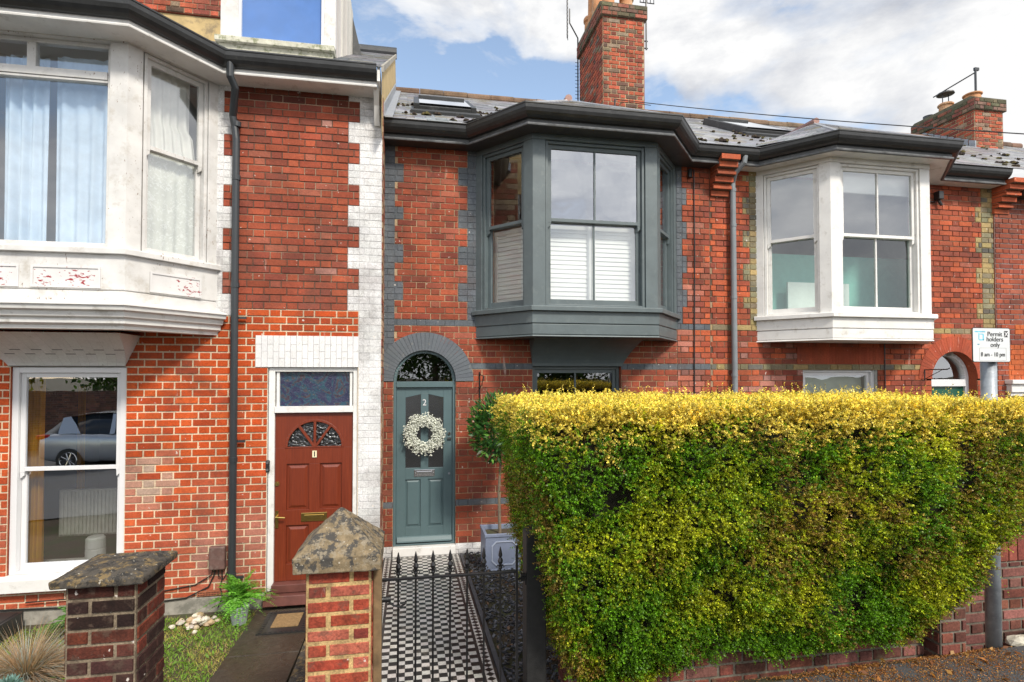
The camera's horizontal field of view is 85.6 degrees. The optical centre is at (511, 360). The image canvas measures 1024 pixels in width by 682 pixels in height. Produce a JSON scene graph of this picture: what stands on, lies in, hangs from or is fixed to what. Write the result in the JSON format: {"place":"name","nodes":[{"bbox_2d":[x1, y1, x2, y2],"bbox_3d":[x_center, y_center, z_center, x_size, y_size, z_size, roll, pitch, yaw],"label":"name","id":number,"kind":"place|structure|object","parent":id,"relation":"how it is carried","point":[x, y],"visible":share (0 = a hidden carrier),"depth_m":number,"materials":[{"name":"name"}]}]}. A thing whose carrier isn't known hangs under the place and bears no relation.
{"place":"outdoors","nodes":[
{"label":"outdoors","id":0,"kind":"place"},
{"bbox_2d":[209,608,304,681],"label":"path","id":1,"kind":"structure","parent":0,"point":[251,657],"depth_m":4.56,"materials":[{"name":"concrete"}]},
{"bbox_2d":[255,610,305,635],"bbox_3d":[-2.125,2.468,5.215,0.430,0.046,0.470,0,-1,-10],"label":"doormat","id":2,"kind":"object","parent":1,"relation":"on","point":[283,622],"visible":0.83,"depth_m":5.16,"materials":[{"name":"black fabric"}]},
{"bbox_2d":[382,553,498,681],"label":"tiled path","id":3,"kind":"structure","parent":0,"point":[424,635],"depth_m":4.35,"materials":[{"name":"tile"}]},
{"bbox_2d":[0,554,1012,681],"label":"garden ground","id":4,"kind":"structure","parent":0,"point":[490,626],"depth_m":4.76,"materials":[{"name":"green plant"}]},
{"bbox_2d":[0,611,23,642],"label":"planter box","id":5,"kind":"object","parent":4,"relation":"on","point":[10,619],"visible":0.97,"depth_m":5.02,"materials":[{"name":"black wood"}]},
{"bbox_2d":[0,673,24,681],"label":"succulent","id":6,"kind":"object","parent":4,"relation":"on","point":[11,678],"visible":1,"depth_m":3.82,"materials":[{"name":"green plant"}]},
{"bbox_2d":[0,613,65,681],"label":"ornamental grass","id":7,"kind":"object","parent":4,"relation":"on","point":[38,663],"depth_m":4.28,"materials":[{"name":"beige plant"}]},
{"bbox_2d":[29,606,65,640],"bbox_3d":[-3.895,2.404,4.968,0.896,0.344,0.733,0,-1,-10],"label":"fern","id":8,"kind":"object","parent":4,"relation":"on","point":[53,625],"visible":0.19,"depth_m":4.87,"materials":[{"name":"green plant"}]},
{"bbox_2d":[48,550,177,681],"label":"brick pier","id":9,"kind":"structure","parent":4,"relation":"on","point":[115,618],"depth_m":2.80,"materials":[{"name":"brick"}]},
{"bbox_2d":[0,610,254,681],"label":"lawn grass","id":10,"kind":"structure","parent":4,"relation":"on","point":[198,646],"depth_m":4.81,"materials":[{"name":"green plant"}]},
{"bbox_2d":[0,0,396,625],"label":"terraced house","id":11,"kind":"structure","parent":4,"relation":"on","point":[228,374],"depth_m":5.65,"materials":[{"name":"brick"}]},
{"bbox_2d":[4,55,49,240],"bbox_3d":[-4.404,-1.862,5.014,0.360,1.810,0.089,0,-1,-10],"label":"curtain","id":12,"kind":"object","parent":11,"relation":"hanging from","point":[26,145],"visible":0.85,"depth_m":5.01,"materials":[{"name":"white fabric"}]},
{"bbox_2d":[27,377,45,562],"bbox_3d":[-4.788,1.061,5.548,0.180,1.930,0.076,0,-1,-10],"label":"curtain","id":13,"kind":"object","parent":11,"relation":"hanging from","point":[36,422],"visible":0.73,"depth_m":5.55,"materials":[{"name":"fabric"}]},
{"bbox_2d":[0,34,110,246],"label":"bay window frame","id":14,"kind":"structure","parent":11,"relation":"in","point":[33,70],"depth_m":4.91,"materials":[{"name":"white paint"}]},
{"bbox_2d":[44,557,84,561],"bbox_3d":[-4.422,2.147,5.804,1.400,0.030,0.500,0,-1,-10],"label":"window sill","id":15,"kind":"structure","parent":11,"relation":"attached to","point":[63,559],"depth_m":5.95,"materials":[{"name":"white paint"}]},
{"bbox_2d":[85,534,105,559],"bbox_3d":[-4.380,1.987,5.815,0.180,0.290,0.180,0,-1,-10],"label":"vase","id":16,"kind":"object","parent":15,"relation":"on","point":[95,545],"visible":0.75,"depth_m":5.75,"materials":[{"name":"white ceramic"}]},
{"bbox_2d":[9,367,126,574],"bbox_3d":[-4.343,1.059,5.467,0.995,1.994,0.120,0,-1,-10],"label":"window frame","id":17,"kind":"structure","parent":11,"relation":"in","point":[16,483],"depth_m":5.36,"materials":[{"name":"plastic"}]},
{"bbox_2d":[77,386,85,488],"bbox_3d":[-5.188,1.001,6.658,0.090,1.400,0.048,0,-1,-10],"label":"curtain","id":18,"kind":"object","parent":11,"relation":"hanging from","point":[81,433],"visible":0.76,"depth_m":6.66,"materials":[{"name":"brown fabric"}]},
{"bbox_2d":[56,56,107,242],"bbox_3d":[-3.869,-1.870,5.091,0.600,1.830,0.076,0,-1,-10],"label":"curtain","id":19,"kind":"object","parent":11,"relation":"hanging from","point":[82,109],"visible":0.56,"depth_m":5.08,"materials":[{"name":"white fabric"}]},
{"bbox_2d":[59,487,117,536],"bbox_3d":[-4.934,1.765,6.467,0.630,0.537,0.070,0,-1,-10],"label":"radiator","id":20,"kind":"object","parent":11,"relation":"attached to","point":[89,511],"visible":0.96,"depth_m":6.44,"materials":[{"name":"white metal"}]},
{"bbox_2d":[0,29,220,331],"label":"bay window","id":21,"kind":"structure","parent":11,"relation":"in","point":[125,269],"depth_m":4.96,"materials":[{"name":"white paint"}]},
{"bbox_2d":[147,153,193,255],"bbox_3d":[-3.358,-1.483,5.410,0.031,1.010,0.580,-1,-2,30],"label":"lace curtain","id":22,"kind":"object","parent":11,"relation":"hanging from","point":[170,210],"visible":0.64,"depth_m":5.42,"materials":[{"name":"white fabric"}]},
{"bbox_2d":[150,67,194,159],"bbox_3d":[-3.372,-2.428,5.428,0.044,0.800,0.560,-1,-1,30],"label":"net curtain","id":23,"kind":"object","parent":11,"relation":"hanging from","point":[170,101],"visible":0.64,"depth_m":5.44,"materials":[{"name":"white fabric"}]},
{"bbox_2d":[141,53,207,261],"bbox_3d":[-3.293,-1.919,5.377,0.120,1.850,0.600,-1,-1,30],"label":"window frame","id":24,"kind":"structure","parent":11,"relation":"in","point":[203,174],"depth_m":5.42,"materials":[{"name":"white paint"}]},
{"bbox_2d":[238,0,323,44],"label":"dormer window frame","id":25,"kind":"structure","parent":11,"relation":"in","point":[240,8],"depth_m":6.25,"materials":[{"name":"plastic"}]},
{"bbox_2d":[274,412,352,581],"bbox_3d":[-2.086,1.422,5.828,0.786,1.751,0.104,0,-1,-10],"label":"front door","id":26,"kind":"structure","parent":11,"relation":"in","point":[312,482],"depth_m":5.83,"materials":[{"name":"brown wood"}]},
{"bbox_2d":[196,570,276,635],"bbox_3d":[-2.636,2.255,5.301,0.756,0.484,0.742,0,-1,-10],"label":"potted fern","id":27,"kind":"object","parent":4,"relation":"on","point":[238,606],"visible":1,"depth_m":5.26,"materials":[{"name":"green plant"}]},
{"bbox_2d":[289,641,305,681],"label":"dividing wall","id":28,"kind":"structure","parent":4,"relation":"on","point":[298,674],"depth_m":4.13,"materials":[{"name":"concrete"}]},
{"bbox_2d":[292,507,384,681],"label":"gate pier","id":29,"kind":"structure","parent":4,"relation":"on","point":[337,559],"depth_m":2.86,"materials":[{"name":"brick"}]},
{"bbox_2d":[460,553,506,681],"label":"path edging","id":30,"kind":"object","parent":4,"relation":"on","point":[489,640],"visible":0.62,"depth_m":4.27,"materials":[{"name":"stone"}]},
{"bbox_2d":[480,523,520,571],"bbox_3d":[-0.117,2.029,6.029,0.417,0.404,0.409,0,-1,-10],"label":"square planter","id":31,"kind":"object","parent":4,"relation":"on","point":[493,541],"visible":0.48,"depth_m":5.84,"materials":[{"name":"stone"}]},
{"bbox_2d":[466,389,517,533],"bbox_3d":[-0.144,1.096,6.015,0.728,1.629,0.694,0,-1,-10],"label":"bay tree","id":32,"kind":"object","parent":31,"relation":"on","point":[477,429],"visible":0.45,"depth_m":5.95,"materials":[{"name":"green plant"}]},
{"bbox_2d":[463,551,560,681],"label":"slate chippings","id":33,"kind":"object","parent":4,"relation":"on","point":[505,626],"visible":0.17,"depth_m":4.57,"materials":[{"name":"grey gravel"}]},
{"bbox_2d":[518,524,545,681],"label":"gate post","id":34,"kind":"object","parent":4,"relation":"on","point":[534,644],"visible":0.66,"depth_m":3.27,"materials":[{"name":"metal"}]},
{"bbox_2d":[382,545,517,681],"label":"garden gate","id":35,"kind":"structure","parent":34,"relation":"attached to","point":[433,576],"depth_m":3.16,"materials":[{"name":"metal"}]},
{"bbox_2d":[383,0,740,558],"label":"terraced house","id":36,"kind":"structure","parent":4,"relation":"on","point":[536,244],"depth_m":6.58,"materials":[{"name":"brick"}]},
{"bbox_2d":[396,387,451,542],"bbox_3d":[-1.037,1.225,6.550,0.654,1.824,0.089,0,-1,-10],"label":"front door","id":37,"kind":"structure","parent":36,"relation":"in","point":[423,483],"depth_m":6.55,"materials":[{"name":"teal wood"}]},
{"bbox_2d":[403,412,445,455],"bbox_3d":[-1.019,0.856,6.459,0.509,0.525,0.156,0,-1,-10],"label":"wreath","id":38,"kind":"object","parent":37,"relation":"hanging from","point":[420,421],"visible":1,"depth_m":6.46,"materials":[{"name":"white plant"}]},
{"bbox_2d":[411,95,480,117],"bbox_3d":[-0.939,-3.486,7.568,0.880,0.812,1.228,0,-1,-10],"label":"roof window","id":39,"kind":"structure","parent":36,"relation":"in","point":[447,106],"depth_m":7.16,"materials":[{"name":"grey glass"}]},
{"bbox_2d":[479,372,484,403],"bbox_3d":[-0.356,0.336,6.494,0.024,0.414,0.269,0,-1,-13],"label":"hanging basket bracket","id":40,"kind":"object","parent":36,"relation":"attached to","point":[483,379],"visible":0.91,"depth_m":6.61,"materials":[{"name":"metal"}]},
{"bbox_2d":[483,143,523,309],"bbox_3d":[-0.064,-1.536,6.465,0.631,1.855,0.120,-1,-2,39],"label":"window frame","id":41,"kind":"structure","parent":36,"relation":"in","point":[485,238],"depth_m":6.60,"materials":[{"name":"grey paint"}]},
{"bbox_2d":[566,0,578,100],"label":"tv aerial","id":42,"kind":"object","parent":36,"relation":"attached to","point":[577,80],"visible":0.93,"depth_m":11.51,"materials":[{"name":"metal"}]},
{"bbox_2d":[537,373,611,394],"label":"window pane","id":43,"kind":"structure","parent":36,"relation":"in","point":[601,381],"depth_m":6.95,"materials":[{"name":"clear glass"}]},
{"bbox_2d":[532,366,618,394],"bbox_3d":[0.789,0.690,6.961,1.137,1.237,0.120,0,-1,-10],"label":"window frame","id":44,"kind":"structure","parent":36,"relation":"in","point":[533,367],"depth_m":6.93,"materials":[{"name":"grey paint"}]},
{"bbox_2d":[472,133,680,341],"bbox_3d":[0.896,-1.406,6.587,2.694,2.290,0.793,0,-1,-10],"label":"bay window","id":45,"kind":"structure","parent":36,"relation":"in","point":[535,319],"depth_m":6.28,"materials":[{"name":"grey paint"}]},
{"bbox_2d":[545,141,644,307],"bbox_3d":[0.942,-1.539,6.338,1.175,1.855,0.120,0,-1,-10],"label":"window frame","id":46,"kind":"structure","parent":36,"relation":"in","point":[642,238],"depth_m":6.33,"materials":[{"name":"grey paint"}]},
{"bbox_2d":[614,99,650,105],"bbox_3d":[2.167,-4.526,10.056,0.766,0.417,0.028,0,-1,-10],"label":"wire bracket","id":47,"kind":"object","parent":36,"relation":"attached to","point":[626,102],"visible":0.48,"depth_m":10.03,"materials":[{"name":"metal"}]},
{"bbox_2d":[616,99,1023,133],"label":"overhead wire","id":48,"kind":"object","parent":47,"relation":"attached to","point":[831,120],"visible":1,"depth_m":7.81,"materials":[{"name":"black plastic"}]},
{"bbox_2d":[640,0,653,49],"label":"tv aerial","id":49,"kind":"object","parent":36,"relation":"attached to","point":[645,40],"visible":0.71,"depth_m":10.68,"materials":[{"name":"metal"}]},
{"bbox_2d":[660,236,664,306],"bbox_3d":[1.818,-1.121,6.814,0.324,0.880,0.372,0,-1,-10],"label":"window pane","id":50,"kind":"structure","parent":36,"relation":"in","point":[662,241],"depth_m":6.94,"materials":[{"name":"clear glass"}]},
{"bbox_2d":[660,167,666,233],"bbox_3d":[1.848,-1.988,6.816,0.324,0.795,0.372,0,-1,-10],"label":"window pane","id":51,"kind":"structure","parent":36,"relation":"in","point":[663,176],"depth_m":6.88,"materials":[{"name":"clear glass"}]},
{"bbox_2d":[660,155,672,311],"bbox_3d":[1.837,-1.528,6.811,0.120,1.855,0.631,-1,-2,31],"label":"window frame","id":52,"kind":"structure","parent":36,"relation":"in","point":[669,246],"depth_m":7.04,"materials":[{"name":"grey paint"}]},
{"bbox_2d":[558,624,923,681],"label":"wall","id":53,"kind":"structure","parent":4,"relation":"on","point":[730,670],"depth_m":3.52,"materials":[{"name":"brick"}]},
{"bbox_2d":[478,378,1023,681],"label":"hedge","id":54,"kind":"object","parent":4,"relation":"on","point":[669,523],"visible":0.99,"depth_m":3.20,"materials":[{"name":"green plant"}]},
{"bbox_2d":[645,109,1023,398],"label":"terraced house","id":55,"kind":"structure","parent":4,"relation":"on","point":[829,197],"depth_m":7.30,"materials":[{"name":"brick"}]},
{"bbox_2d":[703,117,790,137],"bbox_3d":[4.000,-3.948,9.369,0.980,0.899,1.378,0,-1,-10],"label":"roof window","id":56,"kind":"structure","parent":55,"relation":"in","point":[746,127],"depth_m":9.16,"materials":[{"name":"grey glass"}]},
{"bbox_2d":[764,165,819,315],"bbox_3d":[3.617,-1.521,7.137,0.647,1.855,0.120,-1,-2,37],"label":"window frame","id":57,"kind":"structure","parent":55,"relation":"in","point":[812,167],"depth_m":7.23,"materials":[{"name":"white paint"}]},
{"bbox_2d":[786,282,848,308],"bbox_3d":[4.438,-0.938,8.015,1.000,0.380,0.030,0,-1,-10],"label":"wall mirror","id":58,"kind":"object","parent":55,"relation":"attached to","point":[800,294],"depth_m":7.95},
{"bbox_2d":[803,370,873,392],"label":"window frame","id":59,"kind":"structure","parent":55,"relation":"in","point":[871,372],"depth_m":7.64,"materials":[{"name":"plastic"}]},
{"bbox_2d":[772,254,908,309],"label":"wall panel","id":60,"kind":"structure","parent":55,"relation":"attached to","point":[892,281],"depth_m":8.32,"materials":[{"name":"glass"}]},
{"bbox_2d":[754,156,937,343],"bbox_3d":[4.571,-1.391,7.259,2.702,2.290,0.795,0,-1,-10],"label":"bay window","id":61,"kind":"structure","parent":55,"relation":"in","point":[831,325],"depth_m":6.92,"materials":[{"name":"white paint"}]},
{"bbox_2d":[840,164,919,313],"bbox_3d":[4.621,-1.524,7.009,1.145,1.855,0.120,0,-1,-10],"label":"window frame","id":62,"kind":"structure","parent":55,"relation":"in","point":[916,262],"depth_m":7.05,"materials":[{"name":"white paint"}]},
{"bbox_2d":[924,367,949,379],"bbox_3d":[5.822,0.173,7.576,0.018,0.169,0.368,0,-1,-14],"label":"hanging basket bracket","id":63,"kind":"object","parent":55,"relation":"attached to","point":[934,373],"visible":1,"depth_m":7.62,"materials":[{"name":"metal"}]},
{"bbox_2d":[932,386,962,397],"bbox_3d":[6.252,1.350,7.989,0.650,1.964,0.050,0,-1,-10],"label":"front door","id":64,"kind":"structure","parent":55,"relation":"in","point":[940,389],"depth_m":8.01,"materials":[{"name":"green wood"}]},
{"bbox_2d":[923,601,965,657],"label":"wall","id":65,"kind":"structure","parent":4,"relation":"on","point":[944,638],"depth_m":3.64,"materials":[{"name":"brick"}]},
{"bbox_2d":[890,90,1023,399],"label":"terraced house","id":66,"kind":"structure","parent":4,"relation":"on","point":[974,110],"depth_m":8.08,"materials":[{"name":"brick"}]},
{"bbox_2d":[933,67,978,97],"bbox_3d":[9.865,-5.846,12.295,0.116,0.947,0.864,1,-1,-23],"label":"tv aerial","id":67,"kind":"object","parent":66,"relation":"attached to","point":[975,69],"visible":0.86,"depth_m":11.93,"materials":[{"name":"silver metal"}]},
{"bbox_2d":[952,391,1023,538],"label":"hedge","id":68,"kind":"object","parent":4,"relation":"on","point":[1015,397],"depth_m":4.26,"materials":[{"name":"green plant"}]},
{"bbox_2d":[971,327,1010,650],"bbox_3d":[3.192,0.905,3.722,0.306,2.254,0.113,0,-1,-10],"label":"parking sign","id":69,"kind":"object","parent":4,"relation":"on","point":[990,348],"visible":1,"depth_m":3.70,"materials":[{"name":"white metal"}]},
{"bbox_2d":[965,528,1023,649],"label":"wall","id":70,"kind":"structure","parent":4,"relation":"on","point":[1012,571],"depth_m":3.98,"materials":[{"name":"brick"}]},
{"bbox_2d":[1005,635,1023,646],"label":"stone","id":71,"kind":"object","parent":4,"relation":"on","point":[1014,640],"visible":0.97,"depth_m":3.78,"materials":[{"name":"stone"}]},
{"bbox_2d":[351,0,1023,256],"label":"sky","id":72,"kind":"structure","parent":0,"point":[867,61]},
{"bbox_2d":[776,646,1023,681],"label":"pavement","id":73,"kind":"structure","parent":0,"point":[907,671],"depth_m":3.40,"materials":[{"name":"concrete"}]},
{"bbox_2d":[728,646,1023,681],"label":"leaf litter","id":74,"kind":"object","parent":73,"relation":"on","point":[874,664],"visible":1,"depth_m":3.45,"materials":[{"name":"brown plant"}]},
{"bbox_3d":[-3.024,2.437,5.214,0.067,0.050,0.060,0,-1,-10],"label":"pebble","id":75,"kind":"object","parent":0,"visible":0},
{"bbox_2d":[186,617,193,623],"bbox_3d":[-3.019,2.434,5.186,0.067,0.056,0.071,-1,-2,45],"label":"pebble","id":76,"kind":"object","parent":75,"relation":"on","point":[189,620],"visible":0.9,"depth_m":5.17,"materials":[{"name":"stone"}]}
]}

